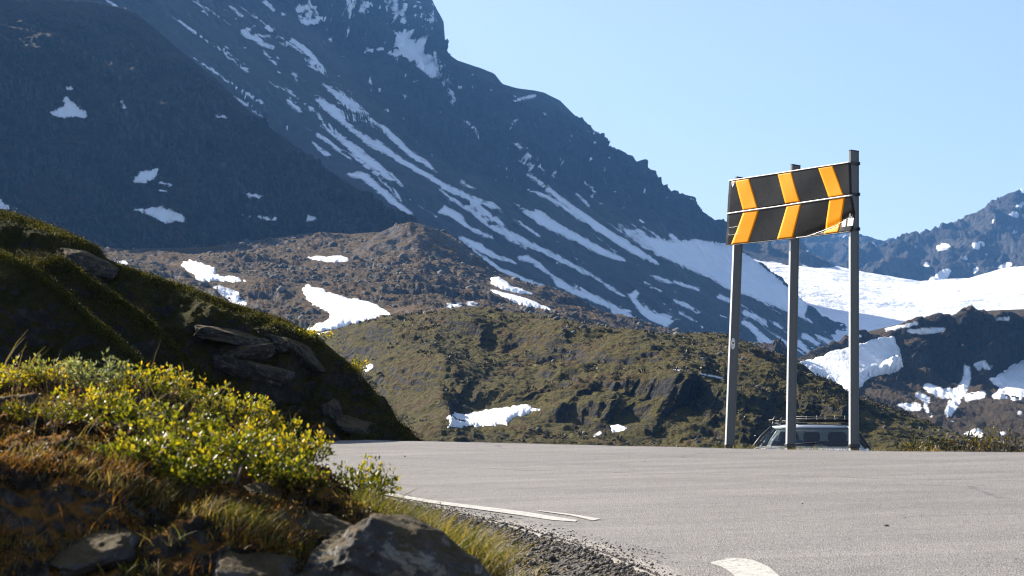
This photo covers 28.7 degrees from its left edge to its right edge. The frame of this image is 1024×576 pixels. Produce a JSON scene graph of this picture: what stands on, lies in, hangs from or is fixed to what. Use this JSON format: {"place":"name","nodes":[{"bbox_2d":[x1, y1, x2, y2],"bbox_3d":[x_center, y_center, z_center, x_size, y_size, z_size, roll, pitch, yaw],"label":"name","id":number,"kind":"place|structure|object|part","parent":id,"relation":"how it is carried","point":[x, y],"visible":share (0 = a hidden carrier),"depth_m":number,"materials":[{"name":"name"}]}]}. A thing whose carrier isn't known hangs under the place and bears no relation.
{"place":"outdoors","nodes":[
{"label":"outdoors","id":0,"kind":"place"},
{"bbox_2d":[0,251,158,385],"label":"hillside","id":1,"kind":"structure","parent":0,"point":[15,313],"depth_m":30.36,"materials":[{"name":"green plant"}]},
{"bbox_2d":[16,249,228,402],"bbox_3d":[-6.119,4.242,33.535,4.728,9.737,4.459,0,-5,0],"label":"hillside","id":2,"kind":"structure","parent":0,"point":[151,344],"depth_m":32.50,"materials":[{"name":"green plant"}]},
{"bbox_2d":[0,0,418,249],"bbox_3d":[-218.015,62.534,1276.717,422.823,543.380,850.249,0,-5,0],"label":"hill","id":3,"kind":"structure","parent":0,"point":[124,129],"depth_m":1205.67,"materials":[{"name":"grey stone"}]},
{"bbox_2d":[0,210,421,442],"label":"hillside","id":4,"kind":"structure","parent":0,"point":[283,396],"depth_m":33.56,"materials":[{"name":"green plant"}]},
{"bbox_2d":[60,247,118,278],"bbox_3d":[-7.395,-0.406,34.402,1.183,0.550,0.869,3,-5,-29],"label":"rock slab","id":5,"kind":"object","parent":4,"relation":"on","point":[92,265],"visible":0.73,"depth_m":34.10,"materials":[{"name":"stone"}]},
{"bbox_2d":[0,206,425,441],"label":"heath plants","id":6,"kind":"object","parent":4,"relation":"on","point":[116,294],"visible":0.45,"depth_m":32.94,"materials":[{"name":"green plant"}]},
{"bbox_2d":[194,325,275,347],"bbox_3d":[-4.647,0.842,33.289,1.362,0.434,0.785,2,-5,-24],"label":"rock slab","id":7,"kind":"object","parent":4,"relation":"on","point":[218,334],"visible":0.94,"depth_m":32.94,"materials":[{"name":"stone"}]},
{"bbox_2d":[222,341,274,359],"bbox_3d":[-4.416,1.077,33.251,0.991,0.462,0.883,0,-5,0],"label":"rock slab","id":8,"kind":"object","parent":4,"relation":"on","point":[263,350],"visible":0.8,"depth_m":32.94,"materials":[{"name":"stone"}]},
{"bbox_2d":[211,355,294,386],"bbox_3d":[-4.252,1.365,33.035,1.372,0.581,0.817,0,-5,0],"label":"rock slab","id":9,"kind":"object","parent":4,"relation":"on","point":[270,375],"visible":0.91,"depth_m":32.76,"materials":[{"name":"stone"}]},
{"bbox_2d":[264,334,302,353],"bbox_3d":[-3.951,0.948,33.737,0.681,0.452,0.706,-3,-6,34],"label":"rock slab","id":10,"kind":"object","parent":4,"relation":"on","point":[279,344],"visible":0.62,"depth_m":33.46,"materials":[{"name":"stone"}]},
{"bbox_2d":[284,339,324,371],"bbox_3d":[-3.469,1.178,33.867,0.865,0.779,0.877,0,-5,0],"label":"rock slab","id":11,"kind":"object","parent":4,"relation":"on","point":[304,353],"visible":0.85,"depth_m":33.54,"materials":[{"name":"stone"}]},
{"bbox_2d":[298,325,335,341],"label":"heather shrub","id":12,"kind":"object","parent":4,"relation":"on","point":[312,332],"visible":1,"depth_m":34.01,"materials":[{"name":"yellow plant"}]},
{"bbox_2d":[318,426,340,440],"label":"rock slab","id":13,"kind":"object","parent":4,"relation":"on","point":[327,431],"visible":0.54,"depth_m":32.52,"materials":[{"name":"stone"}]},
{"bbox_2d":[319,398,341,420],"bbox_3d":[-3.037,2.101,33.255,0.410,0.526,0.771,1,-5,-12],"label":"rock slab","id":14,"kind":"object","parent":4,"relation":"on","point":[332,409],"visible":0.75,"depth_m":32.95,"materials":[{"name":"stone"}]},
{"bbox_2d":[333,415,372,434],"bbox_3d":[-2.577,2.334,33.062,0.812,0.521,0.760,2,-5,-20],"label":"rock slab","id":15,"kind":"object","parent":4,"relation":"on","point":[350,425],"visible":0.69,"depth_m":32.86,"materials":[{"name":"stone"}]},
{"bbox_2d":[348,354,370,380],"bbox_3d":[-2.600,1.358,34.157,0.397,0.464,0.434,0,-5,0],"label":"birch sapling","id":16,"kind":"object","parent":4,"relation":"on","point":[356,365],"visible":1,"depth_m":34.12,"materials":[{"name":"yellow plant"}]},
{"bbox_2d":[349,222,480,266],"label":"rocky knoll","id":17,"kind":"structure","parent":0,"point":[412,237],"depth_m":1007.05,"materials":[{"name":"grey stone"}]},
{"bbox_2d":[98,227,765,347],"bbox_3d":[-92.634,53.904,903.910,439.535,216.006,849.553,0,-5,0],"label":"rocky basin","id":18,"kind":"object","parent":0,"point":[267,296],"visible":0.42,"depth_m":883.84,"materials":[{"name":"stone"}]},
{"bbox_2d":[181,259,245,281],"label":"snow patch","id":19,"kind":"object","parent":18,"relation":"on","point":[201,271],"visible":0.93,"depth_m":838.56,"materials":[{"name":"white snow"}]},
{"bbox_2d":[308,255,348,261],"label":"snow patch","id":20,"kind":"object","parent":18,"relation":"on","point":[340,258],"visible":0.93,"depth_m":948.95,"materials":[{"name":"white snow"}]},
{"bbox_2d":[302,284,390,330],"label":"snow patch","id":21,"kind":"object","parent":18,"relation":"on","point":[343,311],"visible":0.93,"depth_m":698.95,"materials":[{"name":"white snow"}]},
{"bbox_2d":[111,223,765,345],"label":"boulder field","id":22,"kind":"structure","parent":18,"relation":"on","point":[402,256],"depth_m":894.33,"materials":[{"name":"stone"}]},
{"bbox_2d":[491,277,532,293],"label":"snow patch","id":23,"kind":"object","parent":18,"relation":"on","point":[500,283],"visible":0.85,"depth_m":940.53,"materials":[{"name":"white snow"}]},
{"bbox_2d":[491,290,550,309],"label":"snow patch","id":24,"kind":"object","parent":18,"relation":"on","point":[519,300],"visible":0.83,"depth_m":865.34,"materials":[{"name":"white snow"}]},
{"bbox_2d":[67,0,846,358],"bbox_3d":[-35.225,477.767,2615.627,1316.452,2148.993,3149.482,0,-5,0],"label":"mountain","id":25,"kind":"structure","parent":0,"point":[393,104],"depth_m":2363.29,"materials":[{"name":"grey stone"}]},
{"bbox_2d":[364,497,639,575],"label":"verge","id":26,"kind":"structure","parent":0,"point":[555,563],"depth_m":11.60,"materials":[{"name":"grey gravel"}]},
{"bbox_2d":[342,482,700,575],"bbox_3d":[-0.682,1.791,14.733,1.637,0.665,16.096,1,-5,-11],"label":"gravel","id":27,"kind":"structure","parent":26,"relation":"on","point":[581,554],"depth_m":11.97,"materials":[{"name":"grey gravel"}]},
{"bbox_2d":[724,150,859,450],"bbox_3d":[3.662,0.367,25.970,0.337,4.091,2.332,4,-6,-39],"label":"chevron sign","id":28,"kind":"object","parent":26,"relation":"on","point":[795,204],"visible":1,"depth_m":25.91,"materials":[{"name":"metal"}]},
{"bbox_2d":[892,435,939,451],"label":"willow bush","id":29,"kind":"object","parent":26,"relation":"on","point":[907,447],"visible":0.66,"depth_m":24.67,"materials":[{"name":"green plant"}]},
{"bbox_2d":[910,437,949,451],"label":"willow bush","id":30,"kind":"object","parent":26,"relation":"on","point":[925,445],"visible":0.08,"depth_m":24.91,"materials":[{"name":"green plant"}]},
{"bbox_2d":[932,431,980,451],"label":"willow bush","id":31,"kind":"object","parent":26,"relation":"on","point":[950,446],"visible":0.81,"depth_m":24.28,"materials":[{"name":"green plant"}]},
{"bbox_2d":[945,427,989,451],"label":"willow bush","id":32,"kind":"object","parent":26,"relation":"on","point":[969,441],"visible":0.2,"depth_m":24.45,"materials":[{"name":"green plant"}]},
{"bbox_2d":[961,421,1003,451],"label":"willow bush","id":33,"kind":"object","parent":26,"relation":"on","point":[983,437],"visible":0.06,"depth_m":24.66,"materials":[{"name":"green plant"}]},
{"bbox_2d":[966,418,1023,451],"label":"willow bush","id":34,"kind":"object","parent":26,"relation":"on","point":[992,444],"visible":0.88,"depth_m":23.79,"materials":[{"name":"green plant"}]},
{"bbox_2d":[978,426,1023,451],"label":"willow bush","id":35,"kind":"object","parent":26,"relation":"on","point":[1000,446],"visible":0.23,"depth_m":24.07,"materials":[{"name":"green plant"}]},
{"bbox_2d":[999,431,1023,451],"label":"willow bush","id":36,"kind":"object","parent":26,"relation":"on","point":[1021,449],"visible":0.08,"depth_m":24.20,"materials":[{"name":"green plant"}]},
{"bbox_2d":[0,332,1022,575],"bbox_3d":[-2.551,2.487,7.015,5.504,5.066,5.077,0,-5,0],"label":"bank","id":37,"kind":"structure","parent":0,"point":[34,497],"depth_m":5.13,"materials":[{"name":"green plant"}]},
{"bbox_2d":[0,363,25,385],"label":"dwarf shrub","id":38,"kind":"object","parent":37,"relation":"on","point":[7,378],"visible":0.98,"depth_m":6.55,"materials":[{"name":"yellow plant"}]},
{"bbox_2d":[0,393,42,414],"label":"boulder","id":39,"kind":"object","parent":37,"relation":"on","point":[31,398],"visible":0.36,"depth_m":6.06,"materials":[{"name":"stone"}]},
{"bbox_2d":[0,356,50,396],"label":"dwarf shrub","id":40,"kind":"object","parent":37,"relation":"on","point":[29,383],"visible":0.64,"depth_m":6.70,"materials":[{"name":"green plant"}]},
{"bbox_2d":[1,393,101,433],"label":"dwarf shrub","id":41,"kind":"object","parent":37,"relation":"on","point":[22,410],"visible":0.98,"depth_m":5.87,"materials":[{"name":"green plant"}]},
{"bbox_2d":[19,352,95,394],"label":"dwarf shrub","id":42,"kind":"object","parent":37,"relation":"on","point":[42,371],"visible":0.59,"depth_m":6.64,"materials":[{"name":"yellow plant"}]},
{"bbox_2d":[48,527,140,575],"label":"boulder","id":43,"kind":"object","parent":37,"relation":"on","point":[104,549],"visible":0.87,"depth_m":4.93,"materials":[{"name":"stone"}]},
{"bbox_2d":[50,382,138,421],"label":"dwarf shrub","id":44,"kind":"object","parent":37,"relation":"on","point":[94,397],"visible":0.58,"depth_m":6.21,"materials":[{"name":"green plant"}]},
{"bbox_2d":[61,348,145,398],"bbox_3d":[-1.352,0.285,6.543,0.256,0.181,0.259,-1,-5,9],"label":"dwarf shrub","id":45,"kind":"object","parent":37,"relation":"on","point":[105,373],"visible":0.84,"depth_m":6.49,"materials":[{"name":"green plant"}]},
{"bbox_2d":[69,392,175,434],"bbox_3d":[-1.178,0.391,6.079,0.328,0.156,0.284,0,-5,0],"label":"dwarf shrub","id":46,"kind":"object","parent":37,"relation":"on","point":[123,409],"visible":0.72,"depth_m":6.07,"materials":[{"name":"green plant"}]},
{"bbox_2d":[87,428,189,475],"bbox_3d":[-0.999,0.448,5.398,0.269,0.138,0.284,0,-5,0],"label":"dwarf shrub","id":47,"kind":"object","parent":37,"relation":"on","point":[143,449],"visible":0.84,"depth_m":5.37,"materials":[{"name":"green plant"}]},
{"bbox_2d":[106,360,192,404],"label":"dwarf shrub","id":48,"kind":"object","parent":37,"relation":"on","point":[163,383],"visible":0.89,"depth_m":6.45,"materials":[{"name":"green plant"}]},
{"bbox_2d":[115,402,232,458],"bbox_3d":[-0.946,0.411,5.751,0.291,0.161,0.338,3,-5,-32],"label":"dwarf shrub","id":49,"kind":"object","parent":37,"relation":"on","point":[204,424],"visible":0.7,"depth_m":5.74,"materials":[{"name":"green plant"}]},
{"bbox_2d":[149,372,230,415],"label":"dwarf shrub","id":50,"kind":"object","parent":37,"relation":"on","point":[210,394],"visible":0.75,"depth_m":6.47,"materials":[{"name":"green plant"}]},
{"bbox_2d":[0,363,383,575],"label":"moss","id":51,"kind":"object","parent":37,"relation":"on","point":[266,546],"visible":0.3,"depth_m":5.24,"materials":[{"name":"brown plant"}]},
{"bbox_2d":[147,446,237,500],"bbox_3d":[-0.848,0.494,5.327,0.245,0.148,0.233,0,-5,0],"label":"dwarf shrub","id":52,"kind":"object","parent":37,"relation":"on","point":[210,472],"visible":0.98,"depth_m":5.29,"materials":[{"name":"green plant"}]},
{"bbox_2d":[160,417,276,482],"bbox_3d":[-0.798,0.443,5.457,0.322,0.180,0.293,0,-5,0],"label":"dwarf shrub","id":53,"kind":"object","parent":37,"relation":"on","point":[243,450],"visible":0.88,"depth_m":5.41,"materials":[{"name":"green plant"}]},
{"bbox_2d":[189,387,279,436],"bbox_3d":[-0.887,0.395,6.350,0.275,0.162,0.218,2,-5,-28],"label":"dwarf shrub","id":54,"kind":"object","parent":37,"relation":"on","point":[232,404],"visible":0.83,"depth_m":6.35,"materials":[{"name":"green plant"}]},
{"bbox_2d":[210,551,300,575],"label":"boulder","id":55,"kind":"object","parent":37,"relation":"on","point":[230,563],"visible":0.95,"depth_m":4.98,"materials":[{"name":"grey stone"}]},
{"bbox_2d":[222,415,295,458],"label":"dwarf shrub","id":56,"kind":"object","parent":37,"relation":"on","point":[260,432],"visible":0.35,"depth_m":5.99,"materials":[{"name":"green plant"}]},
{"bbox_2d":[244,482,282,499],"bbox_3d":[-0.709,0.592,5.636,0.138,0.087,0.169,1,-5,-9],"label":"boulder","id":57,"kind":"object","parent":37,"relation":"on","point":[265,487],"visible":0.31,"depth_m":5.61,"materials":[{"name":"grey stone"}]},
{"bbox_2d":[239,410,301,451],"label":"dwarf shrub","id":58,"kind":"object","parent":37,"relation":"on","point":[276,424],"visible":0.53,"depth_m":6.31,"materials":[{"name":"green plant"}]},
{"bbox_2d":[238,441,320,492],"bbox_3d":[-0.671,0.524,5.770,0.243,0.177,0.280,0,-5,0],"label":"dwarf shrub","id":59,"kind":"object","parent":37,"relation":"on","point":[266,467],"visible":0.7,"depth_m":5.73,"materials":[{"name":"green plant"}]},
{"bbox_2d":[269,457,334,507],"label":"dwarf shrub","id":60,"kind":"object","parent":37,"relation":"on","point":[307,482],"visible":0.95,"depth_m":5.63,"materials":[{"name":"green plant"}]},
{"bbox_2d":[271,423,336,471],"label":"dwarf shrub","id":61,"kind":"object","parent":37,"relation":"on","point":[310,450],"visible":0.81,"depth_m":5.95,"materials":[{"name":"green plant"}]},
{"bbox_2d":[299,511,351,535],"bbox_3d":[-0.497,0.674,5.394,0.226,0.146,0.211,0,-5,0],"label":"boulder","id":62,"kind":"object","parent":37,"relation":"on","point":[330,523],"visible":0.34,"depth_m":5.36,"materials":[{"name":"stone"}]},
{"bbox_2d":[330,453,401,502],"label":"willow shrub","id":63,"kind":"object","parent":37,"relation":"on","point":[375,475],"visible":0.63,"depth_m":6.26,"materials":[{"name":"green plant"}]},
{"bbox_2d":[293,513,490,575],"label":"boulder","id":64,"kind":"object","parent":37,"relation":"on","point":[375,544],"visible":0.94,"depth_m":4.95,"materials":[{"name":"stone"}]},
{"bbox_2d":[425,502,455,525],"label":"twiggy shrub","id":65,"kind":"object","parent":37,"relation":"on","point":[438,513],"visible":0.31,"depth_m":6.36,"materials":[{"name":"green plant"}]},
{"bbox_2d":[296,440,1023,575],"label":"road","id":66,"kind":"structure","parent":0,"point":[725,512],"depth_m":15.65,"materials":[{"name":"grey asphalt"}]},
{"bbox_2d":[751,416,871,450],"bbox_3d":[4.638,2.761,30.573,2.030,1.571,4.510,-1,-5,11],"label":"parked car","id":67,"kind":"object","parent":66,"relation":"on","point":[831,436],"visible":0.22,"depth_m":28.76,"materials":[{"name":"silver metal"}]},
{"bbox_3d":[4.267,2.130,28.703,1.510,0.262,0.300,-1,-5,11],"label":"rear window","id":68,"kind":"part","parent":67,"relation":"part of","materials":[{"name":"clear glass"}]},
{"bbox_2d":[318,306,1019,451],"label":"mossy hill","id":69,"kind":"structure","parent":0,"point":[410,389],"depth_m":360.48,"materials":[{"name":"green plant"}]},
{"bbox_2d":[447,404,539,427],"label":"snow patch","id":70,"kind":"object","parent":69,"relation":"on","point":[495,416],"visible":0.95,"depth_m":343.40,"materials":[{"name":"white snow"}]},
{"bbox_2d":[610,424,626,432],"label":"snow patch","id":71,"kind":"object","parent":69,"relation":"on","point":[617,428],"visible":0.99,"depth_m":332.03,"materials":[{"name":"white snow"}]},
{"bbox_2d":[317,308,1004,451],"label":"scattered stones","id":72,"kind":"object","parent":69,"relation":"on","point":[582,326],"visible":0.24,"depth_m":378.17,"materials":[{"name":"grey stone"}]},
{"bbox_2d":[320,309,1020,451],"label":"scrub","id":73,"kind":"object","parent":69,"relation":"on","point":[745,418],"visible":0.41,"depth_m":365.45,"materials":[{"name":"green plant"}]},
{"bbox_2d":[432,0,1023,240],"label":"sky","id":74,"kind":"structure","parent":0,"point":[929,94],"materials":[{"name":"blue"}]},
{"bbox_2d":[742,238,834,267],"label":"rock spur","id":75,"kind":"structure","parent":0,"point":[774,253],"depth_m":3904.99,"materials":[{"name":"grey stone"}]},
{"bbox_2d":[768,232,894,266],"bbox_3d":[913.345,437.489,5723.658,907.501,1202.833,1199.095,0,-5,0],"label":"distant ridge","id":76,"kind":"structure","parent":0,"point":[833,249],"depth_m":5318.19,"materials":[{"name":"grey stone"}]},
{"bbox_2d":[755,260,1023,341],"bbox_3d":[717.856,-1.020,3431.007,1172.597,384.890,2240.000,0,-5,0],"label":"snowfield","id":77,"kind":"structure","parent":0,"point":[885,301],"depth_m":3312.19,"materials":[{"name":"white snow"}]},
{"bbox_2d":[762,305,1023,450],"bbox_3d":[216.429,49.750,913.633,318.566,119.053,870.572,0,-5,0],"label":"cliff","id":78,"kind":"structure","parent":0,"point":[950,368],"depth_m":961.58,"materials":[{"name":"grey stone"}]},
{"bbox_2d":[799,336,902,390],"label":"snow patch","id":79,"kind":"object","parent":78,"relation":"on","point":[876,357],"visible":0.73,"depth_m":924.93,"materials":[{"name":"white snow"}]},
{"bbox_2d":[989,360,1023,400],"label":"snow patch","id":80,"kind":"object","parent":78,"relation":"on","point":[1010,381],"visible":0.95,"depth_m":968.74,"materials":[{"name":"white snow"}]},
{"bbox_2d":[841,189,1023,280],"bbox_3d":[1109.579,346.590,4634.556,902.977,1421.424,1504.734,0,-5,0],"label":"peak","id":81,"kind":"structure","parent":0,"point":[989,237],"depth_m":4172.71,"materials":[{"name":"grey stone"}]}
]}

